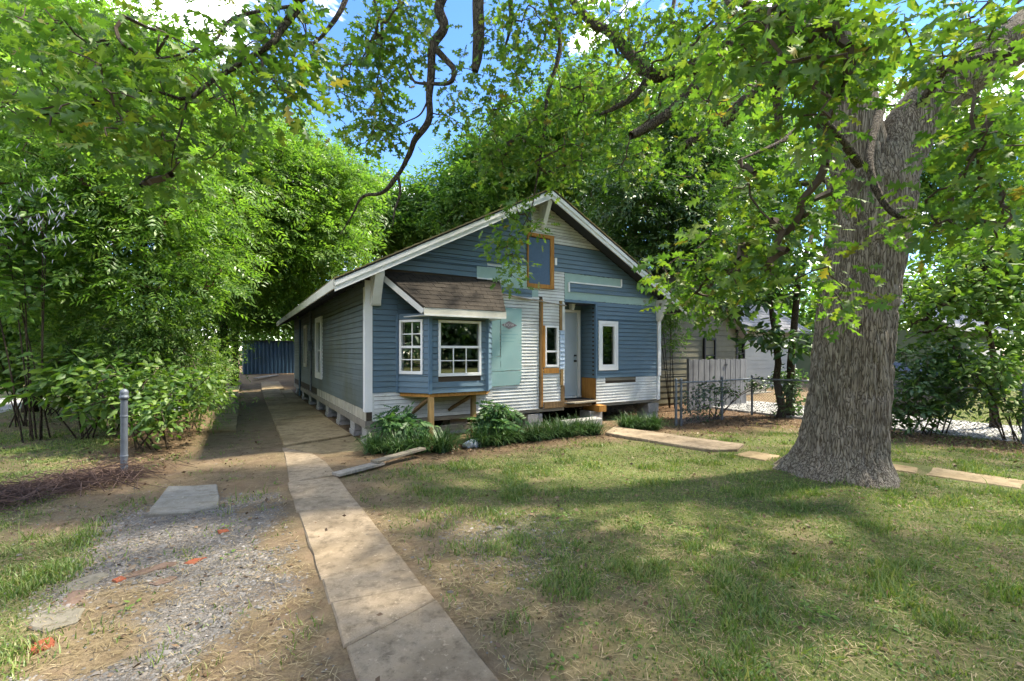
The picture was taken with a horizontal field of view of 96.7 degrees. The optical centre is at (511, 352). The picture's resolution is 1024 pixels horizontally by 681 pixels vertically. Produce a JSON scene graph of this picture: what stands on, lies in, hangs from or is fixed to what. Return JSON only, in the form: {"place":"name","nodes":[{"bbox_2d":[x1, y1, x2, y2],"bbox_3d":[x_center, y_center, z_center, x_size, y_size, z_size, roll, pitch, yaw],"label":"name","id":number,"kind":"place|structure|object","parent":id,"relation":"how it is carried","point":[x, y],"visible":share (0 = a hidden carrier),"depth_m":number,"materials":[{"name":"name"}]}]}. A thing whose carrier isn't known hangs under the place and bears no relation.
{"place":"outdoors","nodes":[
{"label":"outdoors","id":0,"kind":"place"},
{"bbox_2d":[207,381,498,680],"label":"driveway","id":1,"kind":"structure","parent":0,"point":[366,576],"depth_m":3.45,"materials":[{"name":"concrete"}]},
{"bbox_2d":[0,353,1023,680],"bbox_3d":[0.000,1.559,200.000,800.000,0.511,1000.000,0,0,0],"label":"ground","id":2,"kind":"structure","parent":0,"point":[258,419],"depth_m":3.88,"materials":[{"name":"soil"}]},
{"bbox_2d":[0,398,51,412],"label":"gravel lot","id":3,"kind":"structure","parent":2,"relation":"on","point":[7,406],"depth_m":14.42,"materials":[{"name":"white gravel"}]},
{"bbox_2d":[0,300,71,427],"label":"roadside shrub","id":4,"kind":"object","parent":2,"relation":"on","point":[9,338],"visible":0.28,"depth_m":10.36,"materials":[{"name":"green plant"}]},
{"bbox_2d":[24,636,54,654],"bbox_3d":[-2.717,1.722,2.620,0.125,0.077,0.120,0,0,34],"label":"brick fragment","id":5,"kind":"object","parent":2,"relation":"on","point":[52,642],"visible":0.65,"depth_m":2.62,"materials":[{"name":"orange brick"}]},
{"bbox_2d":[0,143,110,442],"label":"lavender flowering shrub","id":6,"kind":"object","parent":2,"relation":"on","point":[16,223],"visible":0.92,"depth_m":8.73,"materials":[{"name":"green plant"}]},
{"bbox_2d":[28,605,85,633],"bbox_3d":[-2.904,1.716,2.904,0.371,0.076,0.262,0,0,31],"label":"flat stone","id":7,"kind":"object","parent":2,"relation":"on","point":[69,616],"visible":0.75,"depth_m":2.88,"materials":[{"name":"beige stone"}]},
{"bbox_2d":[0,0,139,412],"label":"edge tree","id":8,"kind":"object","parent":2,"relation":"on","point":[36,408],"visible":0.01,"depth_m":12.80,"materials":[{"name":"green plant"}]},
{"bbox_2d":[55,589,88,609],"bbox_3d":[-3.006,1.718,3.119,0.129,0.071,0.280,0,0,-28],"label":"flat stone","id":9,"kind":"object","parent":2,"relation":"on","point":[72,594],"visible":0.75,"depth_m":3.13,"materials":[{"name":"brown stone"}]},
{"bbox_2d":[53,572,108,593],"bbox_3d":[-3.144,1.717,3.337,0.197,0.076,0.308,0,0,16],"label":"flat stone","id":10,"kind":"object","parent":2,"relation":"on","point":[95,578],"visible":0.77,"depth_m":3.33,"materials":[{"name":"grey stone"}]},
{"bbox_2d":[0,329,171,439],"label":"broadleaf shrub","id":11,"kind":"object","parent":2,"relation":"on","point":[58,378],"visible":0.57,"depth_m":8.63,"materials":[{"name":"green plant"}]},
{"bbox_2d":[0,296,191,414],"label":"dark hedge","id":12,"kind":"object","parent":2,"relation":"on","point":[49,410],"depth_m":11.36,"materials":[{"name":"green plant"}]},
{"bbox_2d":[0,453,197,514],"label":"brush pile","id":13,"kind":"object","parent":2,"relation":"on","point":[37,487],"visible":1,"depth_m":5.59,"materials":[{"name":"brown plant"}]},
{"bbox_2d":[0,285,218,430],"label":"draping shrub","id":14,"kind":"object","parent":2,"relation":"on","point":[90,334],"visible":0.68,"depth_m":9.44,"materials":[{"name":"green plant"}]},
{"bbox_2d":[112,576,125,582],"bbox_3d":[-2.921,1.717,3.382,0.065,0.076,0.068,0,0,19],"label":"brick fragment","id":15,"kind":"object","parent":2,"relation":"on","point":[116,580],"visible":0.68,"depth_m":3.37,"materials":[{"name":"orange brick"}]},
{"bbox_2d":[4,0,242,153],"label":"tall back tree","id":16,"kind":"object","parent":2,"relation":"on","point":[162,20],"depth_m":19.23,"materials":[{"name":"green plant"}]},
{"bbox_2d":[119,389,128,472],"bbox_3d":[-5.370,1.177,6.300,0.112,1.345,0.112,0,0,0],"label":"steel post","id":17,"kind":"object","parent":2,"relation":"on","point":[124,396],"visible":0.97,"depth_m":6.27,"materials":[{"name":"metal"}]},
{"bbox_2d":[0,0,290,424],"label":"vine covered tree","id":18,"kind":"object","parent":2,"relation":"on","point":[109,223],"visible":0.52,"depth_m":9.66,"materials":[{"name":"green plant"}]},
{"bbox_2d":[124,561,176,578],"bbox_3d":[-2.811,1.715,3.536,0.340,0.076,0.122,0,0,-43],"label":"flat stone","id":19,"kind":"object","parent":2,"relation":"on","point":[163,565],"visible":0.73,"depth_m":3.54,"materials":[{"name":"brown stone"}]},
{"bbox_2d":[61,348,241,451],"bbox_3d":[-6.239,0.834,8.157,2.511,1.852,2.207,0,0,25],"label":"bush","id":20,"kind":"object","parent":2,"relation":"on","point":[163,412],"visible":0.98,"depth_m":7.82,"materials":[{"name":"green plant"}]},
{"bbox_2d":[148,576,176,585],"bbox_3d":[-2.585,1.718,3.368,0.157,0.068,0.141,0,0,-12],"label":"flat stone","id":21,"kind":"object","parent":2,"relation":"on","point":[167,580],"visible":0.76,"depth_m":3.36,"materials":[{"name":"brown stone"}]},
{"bbox_2d":[146,484,219,516],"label":"broken slab","id":22,"kind":"structure","parent":2,"relation":"on","point":[177,500],"depth_m":5.12,"materials":[{"name":"grey concrete"}]},
{"bbox_2d":[99,317,272,435],"bbox_3d":[-6.965,0.445,10.188,3.016,2.628,3.938,0,0,0],"label":"bush","id":23,"kind":"object","parent":2,"relation":"on","point":[192,348],"visible":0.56,"depth_m":9.83,"materials":[{"name":"green plant"}]},
{"bbox_2d":[184,557,206,563],"bbox_3d":[-2.572,1.718,3.689,0.097,0.072,0.134,0,0,10],"label":"brick fragment","id":24,"kind":"object","parent":2,"relation":"on","point":[193,561],"visible":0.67,"depth_m":3.68,"materials":[{"name":"orange brick"}]},
{"bbox_2d":[159,297,264,392],"bbox_3d":[-11.253,-0.486,17.205,3.212,4.430,7.612,0,0,-20],"label":"drive thicket","id":25,"kind":"object","parent":2,"relation":"on","point":[218,333],"visible":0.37,"depth_m":16.58,"materials":[{"name":"green plant"}]},
{"bbox_2d":[90,35,338,406],"bbox_3d":[-9.311,-4.014,14.198,7.252,11.759,6.461,0,0,0],"label":"slender tree","id":26,"kind":"object","parent":2,"relation":"on","point":[266,162],"visible":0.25,"depth_m":13.92,"materials":[{"name":"green plant"}]},
{"bbox_2d":[217,529,228,533],"bbox_3d":[-2.720,1.714,4.290,0.089,0.075,0.080,0,0,-40],"label":"brick fragment","id":27,"kind":"object","parent":2,"relation":"on","point":[223,530],"visible":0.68,"depth_m":4.28,"materials":[{"name":"brick"}]},
{"bbox_2d":[253,374,278,378],"bbox_3d":[-13.126,1.295,24.375,0.220,0.090,2.613,0,0,-5],"label":"plank","id":28,"kind":"object","parent":2,"relation":"on","point":[265,376],"visible":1,"depth_m":23.96,"materials":[{"name":"grey wood"}]},
{"bbox_2d":[242,340,293,374],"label":"metal shed","id":29,"kind":"structure","parent":2,"relation":"on","point":[272,357],"depth_m":27.77,"materials":[{"name":"blue metal"}]},
{"bbox_2d":[179,173,415,385],"bbox_3d":[-10.172,-3.533,21.208,11.117,10.443,8.586,0,0,0],"label":"tree","id":30,"kind":"object","parent":2,"relation":"on","point":[268,323],"visible":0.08,"depth_m":20.89,"materials":[{"name":"green plant"}]},
{"bbox_2d":[202,95,398,396],"bbox_3d":[-8.016,-3.800,16.684,7.750,11.323,6.474,0,0,0],"label":"leaning tree","id":31,"kind":"object","parent":2,"relation":"on","point":[316,261],"visible":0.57,"depth_m":15.73,"materials":[{"name":"green plant"}]},
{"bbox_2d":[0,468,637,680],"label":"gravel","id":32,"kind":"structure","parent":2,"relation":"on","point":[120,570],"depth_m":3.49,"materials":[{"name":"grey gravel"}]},
{"bbox_2d":[345,426,403,454],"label":"lilyturf clump","id":33,"kind":"object","parent":2,"relation":"on","point":[371,442],"visible":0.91,"depth_m":7.62,"materials":[{"name":"green plant"}]},
{"bbox_2d":[332,447,425,476],"bbox_3d":[-1.924,1.611,6.798,0.174,0.112,1.599,0,0,35],"label":"loose plank","id":34,"kind":"object","parent":2,"relation":"on","point":[377,462],"visible":0.96,"depth_m":6.66,"materials":[{"name":"grey wood"}]},
{"bbox_2d":[362,428,425,454],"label":"lilyturf clump","id":35,"kind":"object","parent":2,"relation":"on","point":[395,441],"visible":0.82,"depth_m":7.55,"materials":[{"name":"green plant"}]},
{"bbox_2d":[355,401,440,448],"bbox_3d":[-2.015,1.410,8.190,1.403,1.030,1.218,0,0,39],"label":"leafy bush","id":36,"kind":"object","parent":2,"relation":"on","point":[407,422],"visible":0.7,"depth_m":8.05,"materials":[{"name":"green plant"}]},
{"bbox_2d":[336,152,471,270],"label":"back tree","id":37,"kind":"object","parent":2,"relation":"on","point":[405,202],"visible":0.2,"depth_m":24.48,"materials":[{"name":"green plant"}]},
{"bbox_2d":[390,424,449,452],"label":"lilyturf clump","id":38,"kind":"object","parent":2,"relation":"on","point":[423,443],"visible":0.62,"depth_m":7.67,"materials":[{"name":"green plant"}]},
{"bbox_2d":[415,423,477,453],"bbox_3d":[-1.250,1.458,7.819,1.484,0.531,1.369,0,0,-22],"label":"lilyturf clump","id":39,"kind":"object","parent":2,"relation":"on","point":[443,444],"visible":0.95,"depth_m":7.75,"materials":[{"name":"green plant"}]},
{"bbox_2d":[463,438,479,447],"bbox_3d":[-0.706,1.619,8.133,0.337,0.141,0.212,0,0,-41],"label":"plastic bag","id":40,"kind":"object","parent":2,"relation":"on","point":[469,445],"visible":0.82,"depth_m":8.06,"materials":[{"name":"white plastic"}]},
{"bbox_2d":[276,189,686,443],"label":"blue house","id":41,"kind":"structure","parent":2,"relation":"on","point":[435,328],"depth_m":10.19,"materials":[{"name":"wood"}]},
{"bbox_2d":[303,325,306,366],"bbox_3d":[-7.073,-0.210,15.650,0.110,1.420,0.650,0,0,-31],"label":"window","id":42,"kind":"structure","parent":41,"relation":"in","point":[304,327],"depth_m":15.42,"materials":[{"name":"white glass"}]},
{"bbox_2d":[315,316,322,378],"bbox_3d":[-5.513,-0.125,13.058,0.120,1.750,1.100,0,0,-31],"label":"window","id":43,"kind":"structure","parent":41,"relation":"in","point":[318,321],"depth_m":13.21,"materials":[{"name":"white plastic"}]},
{"bbox_2d":[399,319,422,373],"bbox_3d":[-1.874,-0.100,8.529,0.525,1.020,0.095,0,0,24],"label":"window","id":44,"kind":"structure","parent":41,"relation":"in","point":[401,322],"depth_m":8.53,"materials":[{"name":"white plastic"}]},
{"bbox_2d":[372,313,491,438],"bbox_3d":[-1.400,0.550,8.766,2.605,2.540,0.676,0,0,-31],"label":"bay window","id":45,"kind":"structure","parent":41,"relation":"in","point":[428,384],"depth_m":8.57,"materials":[{"name":"blue wood"}]},
{"bbox_2d":[438,320,480,376],"bbox_3d":[-1.000,-0.075,8.673,0.884,1.050,0.095,0,0,-31],"label":"window","id":46,"kind":"structure","parent":41,"relation":"in","point":[478,323],"depth_m":8.67,"materials":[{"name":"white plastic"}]},
{"bbox_2d":[545,326,558,366],"bbox_3d":[0.889,-0.135,10.544,0.380,0.950,0.145,0,0,-31],"label":"window","id":47,"kind":"structure","parent":41,"relation":"in","point":[556,350],"depth_m":10.56,"materials":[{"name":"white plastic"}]},
{"bbox_2d":[564,309,580,397],"bbox_3d":[1.283,0.037,11.396,1.020,2.215,0.170,0,0,-31],"label":"door","id":48,"kind":"structure","parent":41,"relation":"in","point":[572,317],"depth_m":11.53,"materials":[{"name":"paint"}]},
{"bbox_2d":[598,321,617,370],"bbox_3d":[2.394,-0.165,11.418,0.640,1.230,0.105,0,0,-31],"label":"window","id":49,"kind":"structure","parent":41,"relation":"in","point":[608,330],"depth_m":11.43,"materials":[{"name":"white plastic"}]},
{"bbox_2d":[382,92,582,248],"bbox_3d":[-1.359,-6.412,25.736,13.177,15.881,9.822,0,0,0],"label":"round back tree","id":50,"kind":"object","parent":2,"relation":"on","point":[475,201],"visible":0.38,"depth_m":23.65,"materials":[{"name":"green plant"}]},
{"bbox_2d":[456,421,515,447],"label":"lilyturf clump","id":51,"kind":"object","parent":2,"relation":"on","point":[479,437],"visible":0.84,"depth_m":8.17,"materials":[{"name":"green plant"}]},
{"bbox_2d":[461,399,530,438],"bbox_3d":[-0.297,1.364,8.680,1.256,0.945,1.134,0,0,31],"label":"leafy bush","id":52,"kind":"object","parent":2,"relation":"on","point":[488,415],"visible":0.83,"depth_m":8.59,"materials":[{"name":"green plant"}]},
{"bbox_2d":[475,418,535,446],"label":"lilyturf clump","id":53,"kind":"object","parent":2,"relation":"on","point":[503,436],"visible":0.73,"depth_m":8.29,"materials":[{"name":"green plant"}]},
{"bbox_2d":[0,0,1023,488],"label":"oak tree","id":54,"kind":"object","parent":2,"relation":"on","point":[868,188],"visible":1,"depth_m":4.16,"materials":[{"name":"green plant"}]},
{"bbox_2d":[0,397,1023,680],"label":"grass","id":55,"kind":"structure","parent":2,"relation":"on","point":[884,581],"depth_m":3.89,"materials":[{"name":"green plant"}]},
{"bbox_2d":[0,484,1023,677],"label":"coarse grass","id":56,"kind":"structure","parent":2,"relation":"on","point":[689,596],"depth_m":3.12,"materials":[{"name":"green plant"}]},
{"bbox_2d":[0,392,1023,680],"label":"leaf litter","id":57,"kind":"object","parent":2,"relation":"on","point":[794,420],"visible":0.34,"depth_m":6.03,"materials":[{"name":"brown plant"}]},
{"bbox_2d":[497,419,545,442],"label":"lilyturf clump","id":58,"kind":"object","parent":2,"relation":"on","point":[522,436],"visible":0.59,"depth_m":8.54,"materials":[{"name":"green plant"}]},
{"bbox_2d":[48,239,1023,367],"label":"wood","id":59,"kind":"object","parent":2,"relation":"on","point":[804,318],"visible":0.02,"depth_m":40.18,"materials":[{"name":"green plant"}]},
{"bbox_2d":[516,418,557,441],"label":"lilyturf clump","id":60,"kind":"object","parent":2,"relation":"on","point":[539,429],"visible":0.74,"depth_m":8.73,"materials":[{"name":"green plant"}]},
{"bbox_2d":[529,415,570,438],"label":"lilyturf clump","id":61,"kind":"object","parent":2,"relation":"on","point":[547,427],"visible":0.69,"depth_m":8.92,"materials":[{"name":"green plant"}]},
{"bbox_2d":[541,413,592,437],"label":"lilyturf clump","id":62,"kind":"object","parent":2,"relation":"on","point":[561,426],"visible":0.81,"depth_m":9.10,"materials":[{"name":"green plant"}]},
{"bbox_2d":[555,412,603,435],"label":"lilyturf clump","id":63,"kind":"object","parent":2,"relation":"on","point":[579,425],"visible":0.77,"depth_m":9.30,"materials":[{"name":"green plant"}]},
{"bbox_2d":[493,25,672,234],"bbox_3d":[4.404,-7.529,24.098,11.517,18.218,9.973,0,0,0],"label":"ridge tree","id":64,"kind":"object","parent":2,"relation":"on","point":[570,198],"visible":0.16,"depth_m":22.08,"materials":[{"name":"green plant"}]},
{"bbox_2d":[577,414,620,435],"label":"lilyturf clump","id":65,"kind":"object","parent":2,"relation":"on","point":[594,429],"visible":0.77,"depth_m":9.38,"materials":[{"name":"green plant"}]},
{"bbox_2d":[605,412,650,428],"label":"lilyturf clump","id":66,"kind":"object","parent":2,"relation":"on","point":[624,423],"visible":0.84,"depth_m":10.23,"materials":[{"name":"green plant"}]},
{"bbox_2d":[621,411,662,429],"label":"lilyturf clump","id":67,"kind":"object","parent":2,"relation":"on","point":[639,424],"visible":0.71,"depth_m":10.27,"materials":[{"name":"green plant"}]},
{"bbox_2d":[640,409,675,430],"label":"lilyturf clump","id":68,"kind":"object","parent":2,"relation":"on","point":[653,426],"visible":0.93,"depth_m":10.23,"materials":[{"name":"green plant"}]},
{"bbox_2d":[565,78,781,286],"bbox_3d":[5.243,-3.838,15.926,7.896,11.484,7.746,0,0,13],"label":"dark side tree","id":69,"kind":"object","parent":2,"relation":"on","point":[656,206],"visible":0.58,"depth_m":14.87,"materials":[{"name":"green plant"}]},
{"bbox_2d":[661,280,694,407],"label":"eave sapling","id":70,"kind":"object","parent":2,"relation":"on","point":[667,320],"visible":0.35,"depth_m":14.05,"materials":[{"name":"green plant"}]},
{"bbox_2d":[687,358,745,410],"bbox_3d":[6.701,1.025,14.769,2.980,1.650,0.120,0,0,-31],"label":"board fence","id":71,"kind":"object","parent":2,"relation":"on","point":[705,370],"visible":0.52,"depth_m":14.66,"materials":[{"name":"grey wood"}]},
{"bbox_2d":[626,263,810,405],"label":"neighbour house","id":72,"kind":"structure","parent":2,"relation":"on","point":[758,362],"depth_m":16.50,"materials":[{"name":"beige wood"}]},
{"bbox_2d":[703,338,715,359],"bbox_3d":[7.037,0.125,16.213,0.650,1.250,0.095,0,0,-31],"label":"window","id":73,"kind":"structure","parent":72,"relation":"in","point":[705,356],"depth_m":16.16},
{"bbox_2d":[706,340,713,354],"bbox_3d":[7.022,0.125,16.239,0.630,1.230,0.065,0,0,-31],"label":"window back","id":74,"kind":"structure","parent":72,"relation":"in","point":[709,351],"depth_m":16.22,"materials":[{"name":"grey glass"}]},
{"bbox_2d":[738,338,744,358],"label":"window","id":75,"kind":"structure","parent":72,"relation":"in","point":[741,355],"depth_m":19.16,"materials":[{"name":"black glass"}]},
{"bbox_2d":[631,17,884,276],"bbox_3d":[12.362,-7.348,22.828,14.022,17.940,9.746,0,0,0],"label":"gap tree","id":76,"kind":"object","parent":2,"relation":"on","point":[755,146],"visible":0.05,"depth_m":20.91,"materials":[{"name":"green plant"}]},
{"bbox_2d":[698,214,822,418],"bbox_3d":[7.041,-0.830,12.366,4.700,5.740,2.691,0,0,-17],"label":"ivy clad tree","id":77,"kind":"object","parent":2,"relation":"on","point":[775,342],"visible":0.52,"depth_m":12.30,"materials":[{"name":"green plant"}]},
{"bbox_2d":[605,426,1023,488],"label":"walkway","id":78,"kind":"structure","parent":2,"relation":"on","point":[694,443],"depth_m":7.83,"materials":[{"name":"concrete"}]},
{"bbox_2d":[674,375,1023,443],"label":"chain link fence","id":79,"kind":"object","parent":2,"relation":"on","point":[751,398],"visible":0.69,"depth_m":11.33,"materials":[{"name":"metal"}]},
{"bbox_2d":[671,374,773,421],"bbox_3d":[5.808,1.276,12.322,3.503,1.318,1.019,0,0,-27],"label":"fence vine","id":80,"kind":"object","parent":79,"relation":"attached to","point":[755,385],"visible":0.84,"depth_m":12.12,"materials":[{"name":"green plant"}]},
{"bbox_2d":[796,295,1012,390],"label":"house","id":81,"kind":"structure","parent":2,"relation":"on","point":[804,364],"depth_m":21.44,"materials":[{"name":"grey wood"}]},
{"bbox_2d":[805,46,1023,326],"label":"back tree","id":82,"kind":"object","parent":2,"relation":"on","point":[925,177],"visible":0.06,"depth_m":23.94,"materials":[{"name":"green plant"}]},
{"bbox_2d":[893,362,960,413],"bbox_3d":[12.918,1.060,14.614,4.346,1.519,1.882,0,0,-37],"label":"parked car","id":83,"kind":"object","parent":2,"relation":"on","point":[897,364],"visible":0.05,"depth_m":13.32,"materials":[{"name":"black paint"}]},
{"bbox_2d":[890,330,1004,435],"bbox_3d":[9.059,0.681,9.750,2.786,2.320,2.166,0,0,0],"label":"fence bush","id":84,"kind":"object","parent":2,"relation":"on","point":[922,381],"visible":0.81,"depth_m":9.47,"materials":[{"name":"green plant"}]},
{"bbox_2d":[897,213,1023,428],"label":"edge tree","id":85,"kind":"object","parent":2,"relation":"on","point":[974,289],"visible":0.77,"depth_m":9.81,"materials":[{"name":"green plant"}]},
{"bbox_2d":[939,340,1023,441],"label":"fence bush","id":86,"kind":"object","parent":2,"relation":"on","point":[1008,380],"visible":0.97,"depth_m":8.76,"materials":[{"name":"green plant"}]},
{"bbox_2d":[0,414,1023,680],"bbox_3d":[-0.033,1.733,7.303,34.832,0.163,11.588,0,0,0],"label":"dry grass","id":87,"kind":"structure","parent":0,"point":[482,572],"depth_m":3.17,"materials":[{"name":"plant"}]},
{"bbox_2d":[76,0,1023,350],"label":"sky","id":88,"kind":"structure","parent":0,"point":[457,12],"materials":[{"name":"blue"}]},
{"bbox_2d":[712,401,1021,441],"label":"white gravel","id":89,"kind":"structure","parent":0,"point":[941,426],"depth_m":10.66,"materials":[{"name":"white gravel"}]}
]}

